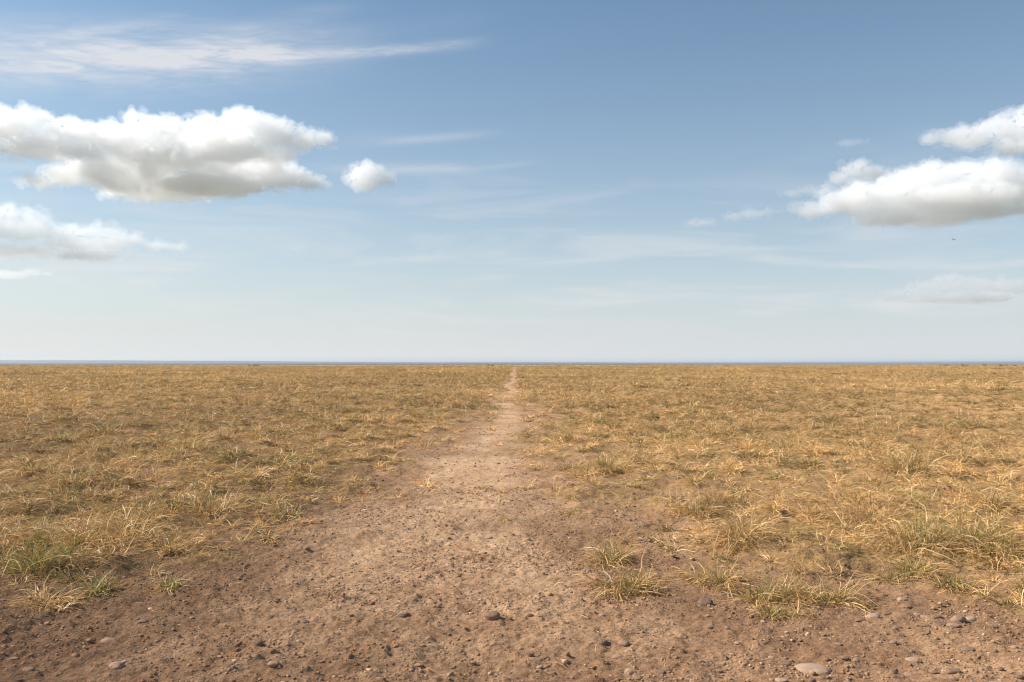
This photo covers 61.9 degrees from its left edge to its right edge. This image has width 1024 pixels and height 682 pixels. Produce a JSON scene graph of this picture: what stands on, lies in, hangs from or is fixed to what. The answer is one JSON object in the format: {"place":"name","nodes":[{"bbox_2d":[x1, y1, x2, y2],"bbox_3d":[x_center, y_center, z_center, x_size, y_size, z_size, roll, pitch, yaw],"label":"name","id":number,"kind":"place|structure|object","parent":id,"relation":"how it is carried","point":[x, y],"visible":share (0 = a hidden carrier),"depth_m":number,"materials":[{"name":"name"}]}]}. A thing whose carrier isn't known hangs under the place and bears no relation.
{"place":"outdoors","nodes":[
{"label":"outdoors","id":0,"kind":"place"},
{"bbox_2d":[0,360,1023,681],"bbox_3d":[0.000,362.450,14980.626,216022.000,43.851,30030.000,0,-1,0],"label":"ground","id":1,"kind":"structure","parent":0,"point":[526,580],"depth_m":5.55,"materials":[{"name":"brown soil"}]},
{"bbox_2d":[22,667,33,670],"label":"pebble","id":2,"kind":"object","parent":1,"relation":"on","point":[27,668],"visible":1,"depth_m":3.60,"materials":[{"name":"brown stone"}]},
{"bbox_2d":[0,451,86,477],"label":"grass tuft","id":3,"kind":"object","parent":1,"relation":"on","point":[29,469],"visible":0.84,"depth_m":9.48,"materials":[{"name":"beige plant"}]},
{"bbox_2d":[0,568,98,612],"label":"grass tuft","id":4,"kind":"object","parent":1,"relation":"on","point":[52,601],"visible":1,"depth_m":4.57,"materials":[{"name":"beige plant"}]},
{"bbox_2d":[31,423,81,439],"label":"grass tuft","id":5,"kind":"object","parent":1,"relation":"on","point":[62,435],"visible":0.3,"depth_m":13.84,"materials":[{"name":"beige plant"}]},
{"bbox_2d":[39,567,97,584],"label":"grass tuft","id":6,"kind":"object","parent":1,"relation":"on","point":[60,577],"visible":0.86,"depth_m":5.08,"materials":[{"name":"plant"}]},
{"bbox_2d":[0,506,143,583],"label":"grass tuft","id":7,"kind":"object","parent":1,"relation":"on","point":[40,563],"visible":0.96,"depth_m":5.25,"materials":[{"name":"plant"}]},
{"bbox_2d":[39,462,111,487],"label":"grass tuft","id":8,"kind":"object","parent":1,"relation":"on","point":[87,479],"visible":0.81,"depth_m":8.47,"materials":[{"name":"beige plant"}]},
{"bbox_2d":[0,490,168,555],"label":"grass tuft","id":9,"kind":"object","parent":1,"relation":"on","point":[71,532],"visible":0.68,"depth_m":5.99,"materials":[{"name":"beige plant"}]},
{"bbox_2d":[48,566,147,598],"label":"grass tuft","id":10,"kind":"object","parent":1,"relation":"on","point":[98,586],"visible":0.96,"depth_m":4.84,"materials":[{"name":"beige plant"}]},
{"bbox_2d":[67,413,140,435],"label":"grass tuft","id":11,"kind":"object","parent":1,"relation":"on","point":[105,431],"visible":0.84,"depth_m":15.21,"materials":[{"name":"beige plant"}]},
{"bbox_2d":[101,637,115,643],"bbox_3d":[-1.871,1.392,3.959,0.073,0.038,0.052,0,-1,20],"label":"stone","id":12,"kind":"object","parent":1,"relation":"on","point":[106,639],"visible":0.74,"depth_m":3.94,"materials":[{"name":"beige stone"}]},
{"bbox_2d":[109,661,123,669],"bbox_3d":[-1.675,1.376,3.614,0.070,0.034,0.049,-2,-4,21],"label":"stone","id":13,"kind":"object","parent":1,"relation":"on","point":[115,665],"visible":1,"depth_m":3.60,"materials":[{"name":"beige stone"}]},
{"bbox_2d":[55,490,197,549],"bbox_3d":[-2.879,1.306,6.397,0.989,0.365,1.269,1,-2,-38],"label":"grass tuft","id":14,"kind":"object","parent":1,"relation":"on","point":[143,527],"visible":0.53,"depth_m":6.37,"materials":[{"name":"beige plant"}]},
{"bbox_2d":[135,426,184,444],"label":"grass tuft","id":15,"kind":"object","parent":1,"relation":"on","point":[157,439],"visible":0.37,"depth_m":13.58,"materials":[{"name":"beige plant"}]},
{"bbox_2d":[142,569,206,595],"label":"grass tuft","id":16,"kind":"object","parent":1,"relation":"on","point":[175,585],"visible":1,"depth_m":4.91,"materials":[{"name":"beige plant"}]},
{"bbox_2d":[133,526,227,557],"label":"grass tuft","id":17,"kind":"object","parent":1,"relation":"on","point":[173,545],"visible":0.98,"depth_m":5.95,"materials":[{"name":"beige plant"}]},
{"bbox_2d":[167,430,219,451],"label":"grass tuft","id":18,"kind":"object","parent":1,"relation":"on","point":[184,444],"visible":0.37,"depth_m":12.57,"materials":[{"name":"beige plant"}]},
{"bbox_2d":[168,481,266,519],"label":"grass tuft","id":19,"kind":"object","parent":1,"relation":"on","point":[202,507],"visible":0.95,"depth_m":7.25,"materials":[{"name":"beige plant"}]},
{"bbox_2d":[253,640,262,645],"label":"stone","id":20,"kind":"object","parent":1,"relation":"on","point":[257,642],"visible":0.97,"depth_m":3.88,"materials":[{"name":"brown stone"}]},
{"bbox_2d":[269,648,276,653],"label":"stone","id":21,"kind":"object","parent":1,"relation":"on","point":[272,651],"visible":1,"depth_m":3.78,"materials":[{"name":"stone"}]},
{"bbox_2d":[267,660,279,666],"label":"stone","id":22,"kind":"object","parent":1,"relation":"on","point":[274,663],"visible":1,"depth_m":3.63,"materials":[{"name":"beige stone"}]},
{"bbox_2d":[251,494,311,522],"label":"grass tuft","id":23,"kind":"object","parent":1,"relation":"on","point":[278,513],"visible":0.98,"depth_m":7.24,"materials":[{"name":"beige plant"}]},
{"bbox_2d":[264,452,313,470],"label":"grass tuft","id":24,"kind":"object","parent":1,"relation":"on","point":[299,467],"visible":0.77,"depth_m":9.89,"materials":[{"name":"beige plant"}]},
{"bbox_2d":[347,473,368,481],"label":"grass tuft","id":25,"kind":"object","parent":1,"relation":"on","point":[358,478],"visible":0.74,"depth_m":9.53,"materials":[{"name":"beige plant"}]},
{"bbox_2d":[200,408,606,596],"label":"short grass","id":26,"kind":"structure","parent":1,"relation":"on","point":[467,493],"depth_m":7.85,"materials":[{"name":"beige plant"}]},
{"bbox_2d":[484,611,499,620],"bbox_3d":[-0.100,1.393,4.312,0.085,0.056,0.064,0,-1,8],"label":"stone","id":27,"kind":"object","parent":1,"relation":"on","point":[492,615],"visible":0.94,"depth_m":4.29,"materials":[{"name":"beige stone"}]},
{"bbox_2d":[0,363,1023,612],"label":"dry grass","id":28,"kind":"structure","parent":1,"relation":"on","point":[734,397],"depth_m":16.08,"materials":[{"name":"beige plant"}]},
{"bbox_2d":[0,372,1023,681],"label":"loose straw","id":29,"kind":"object","parent":1,"relation":"on","point":[510,460],"visible":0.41,"depth_m":12.60,"materials":[{"name":"beige plant"}]},
{"bbox_2d":[0,399,1023,681],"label":"soil crumbs","id":30,"kind":"object","parent":1,"relation":"on","point":[562,659],"visible":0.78,"depth_m":4.62,"materials":[{"name":"brown soil"}]},
{"bbox_2d":[550,456,591,471],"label":"grass tuft","id":31,"kind":"object","parent":1,"relation":"on","point":[564,467],"visible":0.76,"depth_m":10.50,"materials":[{"name":"beige plant"}]},
{"bbox_2d":[554,442,647,477],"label":"grass tuft","id":32,"kind":"object","parent":1,"relation":"on","point":[606,466],"visible":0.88,"depth_m":9.90,"materials":[{"name":"beige plant"}]},
{"bbox_2d":[599,639,607,645],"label":"stone","id":33,"kind":"object","parent":1,"relation":"on","point":[604,642],"visible":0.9,"depth_m":3.94,"materials":[{"name":"stone"}]},
{"bbox_2d":[570,529,649,572],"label":"grass tuft","id":34,"kind":"object","parent":1,"relation":"on","point":[610,559],"visible":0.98,"depth_m":5.64,"materials":[{"name":"beige plant"}]},
{"bbox_2d":[613,653,623,659],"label":"stone","id":35,"kind":"object","parent":1,"relation":"on","point":[616,656],"visible":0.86,"depth_m":3.78,"materials":[{"name":"beige stone"}]},
{"bbox_2d":[618,640,629,646],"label":"stone","id":36,"kind":"object","parent":1,"relation":"on","point":[624,643],"visible":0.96,"depth_m":3.94,"materials":[{"name":"beige stone"}]},
{"bbox_2d":[564,547,688,602],"bbox_3d":[0.685,1.335,4.944,0.708,0.243,0.615,0,-1,-12],"label":"grass tuft","id":37,"kind":"object","parent":1,"relation":"on","point":[645,584],"visible":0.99,"depth_m":4.91,"materials":[{"name":"beige plant"}]},
{"bbox_2d":[624,668,636,675],"bbox_3d":[0.502,1.406,3.608,0.058,0.042,0.042,7,11,-6],"label":"stone","id":38,"kind":"object","parent":1,"relation":"on","point":[628,671],"visible":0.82,"depth_m":3.60,"materials":[{"name":"beige stone"}]},
{"bbox_2d":[651,669,664,673],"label":"stone","id":39,"kind":"object","parent":1,"relation":"on","point":[659,671],"visible":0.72,"depth_m":3.61,"materials":[{"name":"brown stone"}]},
{"bbox_2d":[651,521,675,531],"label":"grass tuft","id":40,"kind":"object","parent":1,"relation":"on","point":[663,528],"visible":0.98,"depth_m":6.76,"materials":[{"name":"beige plant"}]},
{"bbox_2d":[661,494,728,520],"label":"grass tuft","id":41,"kind":"object","parent":1,"relation":"on","point":[690,509],"visible":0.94,"depth_m":7.18,"materials":[{"name":"beige plant"}]},
{"bbox_2d":[697,598,712,605],"bbox_3d":[1.066,1.452,4.708,0.086,0.061,0.072,2,3,16],"label":"stone","id":42,"kind":"object","parent":1,"relation":"on","point":[705,601],"visible":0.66,"depth_m":4.69,"materials":[{"name":"beige stone"}]},
{"bbox_2d":[684,466,735,478],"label":"grass tuft","id":43,"kind":"object","parent":1,"relation":"on","point":[709,475],"visible":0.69,"depth_m":9.50,"materials":[{"name":"beige plant"}]},
{"bbox_2d":[664,541,778,596],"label":"grass tuft","id":44,"kind":"object","parent":1,"relation":"on","point":[709,579],"visible":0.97,"depth_m":5.10,"materials":[{"name":"beige plant"}]},
{"bbox_2d":[677,489,802,558],"bbox_3d":[1.675,1.295,6.165,0.929,0.376,1.093,0,-2,18],"label":"grass tuft","id":45,"kind":"object","parent":1,"relation":"on","point":[731,530],"visible":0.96,"depth_m":6.06,"materials":[{"name":"beige plant"}]},
{"bbox_2d":[703,566,821,609],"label":"grass tuft","id":46,"kind":"object","parent":1,"relation":"on","point":[773,597],"visible":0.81,"depth_m":4.77,"materials":[{"name":"beige plant"}]},
{"bbox_2d":[754,469,793,480],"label":"grass tuft","id":47,"kind":"object","parent":1,"relation":"on","point":[772,477],"visible":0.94,"depth_m":9.25,"materials":[{"name":"beige plant"}]},
{"bbox_2d":[740,591,817,622],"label":"grass tuft","id":48,"kind":"object","parent":1,"relation":"on","point":[759,613],"visible":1,"depth_m":4.46,"materials":[{"name":"beige plant"}]},
{"bbox_2d":[728,423,830,449],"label":"grass tuft","id":49,"kind":"object","parent":1,"relation":"on","point":[779,448],"visible":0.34,"depth_m":12.30,"materials":[{"name":"beige plant"}]},
{"bbox_2d":[775,678,787,681],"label":"pebble","id":50,"kind":"object","parent":1,"relation":"on","point":[781,680],"visible":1,"depth_m":3.48,"materials":[{"name":"stone"}]},
{"bbox_2d":[778,660,791,665],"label":"stone","id":51,"kind":"object","parent":1,"relation":"on","point":[786,662],"visible":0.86,"depth_m":3.74,"materials":[{"name":"beige stone"}]},
{"bbox_2d":[755,446,822,467],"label":"grass tuft","id":52,"kind":"object","parent":1,"relation":"on","point":[791,460],"visible":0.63,"depth_m":10.74,"materials":[{"name":"beige plant"}]},
{"bbox_2d":[789,452,834,467],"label":"grass tuft","id":53,"kind":"object","parent":1,"relation":"on","point":[814,461],"visible":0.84,"depth_m":10.67,"materials":[{"name":"beige plant"}]},
{"bbox_2d":[794,663,830,674],"bbox_3d":[1.301,1.428,3.697,0.159,0.049,0.116,-1,-2,20],"label":"stone","id":54,"kind":"object","parent":1,"relation":"on","point":[805,668],"visible":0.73,"depth_m":3.67,"materials":[{"name":"beige stone"}]},
{"bbox_2d":[781,485,856,519],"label":"grass tuft","id":55,"kind":"object","parent":1,"relation":"on","point":[809,512],"visible":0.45,"depth_m":7.03,"materials":[{"name":"beige plant"}]},
{"bbox_2d":[742,555,916,615],"bbox_3d":[1.749,1.333,4.768,0.880,0.267,0.672,0,-1,0],"label":"grass tuft","id":56,"kind":"object","parent":1,"relation":"on","point":[844,598],"visible":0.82,"depth_m":4.72,"materials":[{"name":"beige plant"}]},
{"bbox_2d":[841,656,848,660],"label":"pebble","id":57,"kind":"object","parent":1,"relation":"on","point":[845,658],"visible":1,"depth_m":3.76,"materials":[{"name":"brown stone"}]},
{"bbox_2d":[775,471,936,513],"bbox_3d":[3.020,1.317,7.565,1.443,0.322,1.322,0,-1,0],"label":"grass tuft","id":58,"kind":"object","parent":1,"relation":"on","point":[875,498],"visible":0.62,"depth_m":7.55,"materials":[{"name":"beige plant"}]},
{"bbox_2d":[855,617,864,621],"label":"pebble","id":59,"kind":"object","parent":1,"relation":"on","point":[859,619],"visible":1,"depth_m":4.38,"materials":[{"name":"brown stone"}]},
{"bbox_2d":[792,465,950,530],"bbox_3d":[2.816,1.209,6.722,1.272,0.519,1.232,-1,-2,42],"label":"grass tuft","id":60,"kind":"object","parent":1,"relation":"on","point":[861,515],"visible":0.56,"depth_m":6.70,"materials":[{"name":"beige plant"}]},
{"bbox_2d":[865,613,879,617],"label":"stone","id":61,"kind":"object","parent":1,"relation":"on","point":[873,615],"visible":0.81,"depth_m":4.42,"materials":[{"name":"beige stone"}]},
{"bbox_2d":[821,422,926,455],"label":"grass tuft","id":62,"kind":"object","parent":1,"relation":"on","point":[882,450],"visible":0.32,"depth_m":11.65,"materials":[{"name":"beige plant"}]},
{"bbox_2d":[882,611,891,614],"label":"pebble","id":63,"kind":"object","parent":1,"relation":"on","point":[887,612],"visible":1,"depth_m":4.48,"materials":[{"name":"stone"}]},
{"bbox_2d":[889,669,897,673],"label":"pebble","id":64,"kind":"object","parent":1,"relation":"on","point":[892,671],"visible":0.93,"depth_m":3.61,"materials":[{"name":"brown stone"}]},
{"bbox_2d":[897,597,907,600],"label":"stone","id":65,"kind":"object","parent":1,"relation":"on","point":[902,598],"visible":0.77,"depth_m":4.74,"materials":[{"name":"beige stone"}]},
{"bbox_2d":[845,533,965,587],"bbox_3d":[2.427,1.346,5.233,0.791,0.280,0.613,1,-2,-36],"label":"grass tuft","id":66,"kind":"object","parent":1,"relation":"on","point":[916,572],"visible":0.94,"depth_m":5.27,"materials":[{"name":"beige plant"}]},
{"bbox_2d":[903,672,913,675],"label":"pebble","id":67,"kind":"object","parent":1,"relation":"on","point":[908,673],"visible":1,"depth_m":3.62,"materials":[{"name":"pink stone"}]},
{"bbox_2d":[852,439,965,476],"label":"grass tuft","id":68,"kind":"object","parent":1,"relation":"on","point":[910,467],"visible":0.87,"depth_m":9.86,"materials":[{"name":"beige plant"}]},
{"bbox_2d":[905,657,919,662],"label":"stone","id":69,"kind":"object","parent":1,"relation":"on","point":[913,659],"visible":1,"depth_m":3.74,"materials":[{"name":"beige stone"}]},
{"bbox_2d":[917,623,929,626],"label":"pebble","id":70,"kind":"object","parent":1,"relation":"on","point":[922,624],"visible":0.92,"depth_m":4.28,"materials":[{"name":"brown stone"}]},
{"bbox_2d":[833,484,1021,571],"bbox_3d":[2.849,1.240,5.909,1.288,0.429,1.373,0,-1,0],"label":"grass tuft","id":71,"kind":"object","parent":1,"relation":"on","point":[935,545],"visible":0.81,"depth_m":5.79,"materials":[{"name":"beige plant"}]},
{"bbox_2d":[931,615,940,618],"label":"pebble","id":72,"kind":"object","parent":1,"relation":"on","point":[935,616],"visible":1,"depth_m":4.40,"materials":[{"name":"brown stone"}]},
{"bbox_2d":[936,622,946,625],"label":"pebble","id":73,"kind":"object","parent":1,"relation":"on","point":[941,623],"visible":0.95,"depth_m":4.29,"materials":[{"name":"stone"}]},
{"bbox_2d":[943,668,961,673],"bbox_3d":[1.863,1.404,3.619,0.074,0.030,0.057,-6,-14,-2],"label":"stone","id":74,"kind":"object","parent":1,"relation":"on","point":[951,671],"visible":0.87,"depth_m":3.60,"materials":[{"name":"beige stone"}]},
{"bbox_2d":[948,676,957,680],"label":"pebble","id":75,"kind":"object","parent":1,"relation":"on","point":[952,678],"visible":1,"depth_m":3.53,"materials":[{"name":"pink stone"}]},
{"bbox_2d":[946,622,961,627],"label":"stone","id":76,"kind":"object","parent":1,"relation":"on","point":[955,625],"visible":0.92,"depth_m":4.24,"materials":[{"name":"beige stone"}]},
{"bbox_2d":[892,497,1023,566],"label":"grass tuft","id":77,"kind":"object","parent":1,"relation":"on","point":[990,531],"visible":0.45,"depth_m":5.82,"materials":[{"name":"beige plant"}]},
{"bbox_2d":[912,566,1003,597],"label":"grass tuft","id":78,"kind":"object","parent":1,"relation":"on","point":[965,587],"visible":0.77,"depth_m":4.89,"materials":[{"name":"beige plant"}]},
{"bbox_2d":[950,615,966,622],"bbox_3d":[2.284,1.427,4.370,0.090,0.047,0.065,-3,-7,-16],"label":"stone","id":79,"kind":"object","parent":1,"relation":"on","point":[958,618],"visible":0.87,"depth_m":4.35,"materials":[{"name":"beige stone"}]},
{"bbox_2d":[920,432,1012,467],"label":"grass tuft","id":80,"kind":"object","parent":1,"relation":"on","point":[940,454],"visible":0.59,"depth_m":10.69,"materials":[{"name":"beige plant"}]},
{"bbox_2d":[960,646,975,651],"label":"stone","id":81,"kind":"object","parent":1,"relation":"on","point":[968,648],"visible":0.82,"depth_m":3.89,"materials":[{"name":"beige stone"}]},
{"bbox_2d":[966,616,975,620],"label":"stone","id":82,"kind":"object","parent":1,"relation":"on","point":[969,618],"visible":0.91,"depth_m":4.40,"materials":[{"name":"beige stone"}]},
{"bbox_2d":[927,508,1023,570],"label":"grass tuft","id":83,"kind":"object","parent":1,"relation":"on","point":[999,555],"visible":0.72,"depth_m":5.54,"materials":[{"name":"beige plant"}]},
{"bbox_2d":[952,482,1023,515],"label":"grass tuft","id":84,"kind":"object","parent":1,"relation":"on","point":[1010,504],"visible":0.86,"depth_m":7.30,"materials":[{"name":"beige plant"}]},
{"bbox_2d":[1010,645,1022,648],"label":"pebble","id":85,"kind":"object","parent":1,"relation":"on","point":[1020,647],"visible":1,"depth_m":3.90,"materials":[{"name":"stone"}]},
{"bbox_2d":[1015,674,1023,679],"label":"pebble","id":86,"kind":"object","parent":1,"relation":"on","point":[1020,676],"visible":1,"depth_m":3.54,"materials":[{"name":"stone"}]},
{"bbox_2d":[0,0,1023,361],"label":"sky","id":87,"kind":"structure","parent":0,"point":[181,180],"materials":[{"name":"blue"}]}
]}

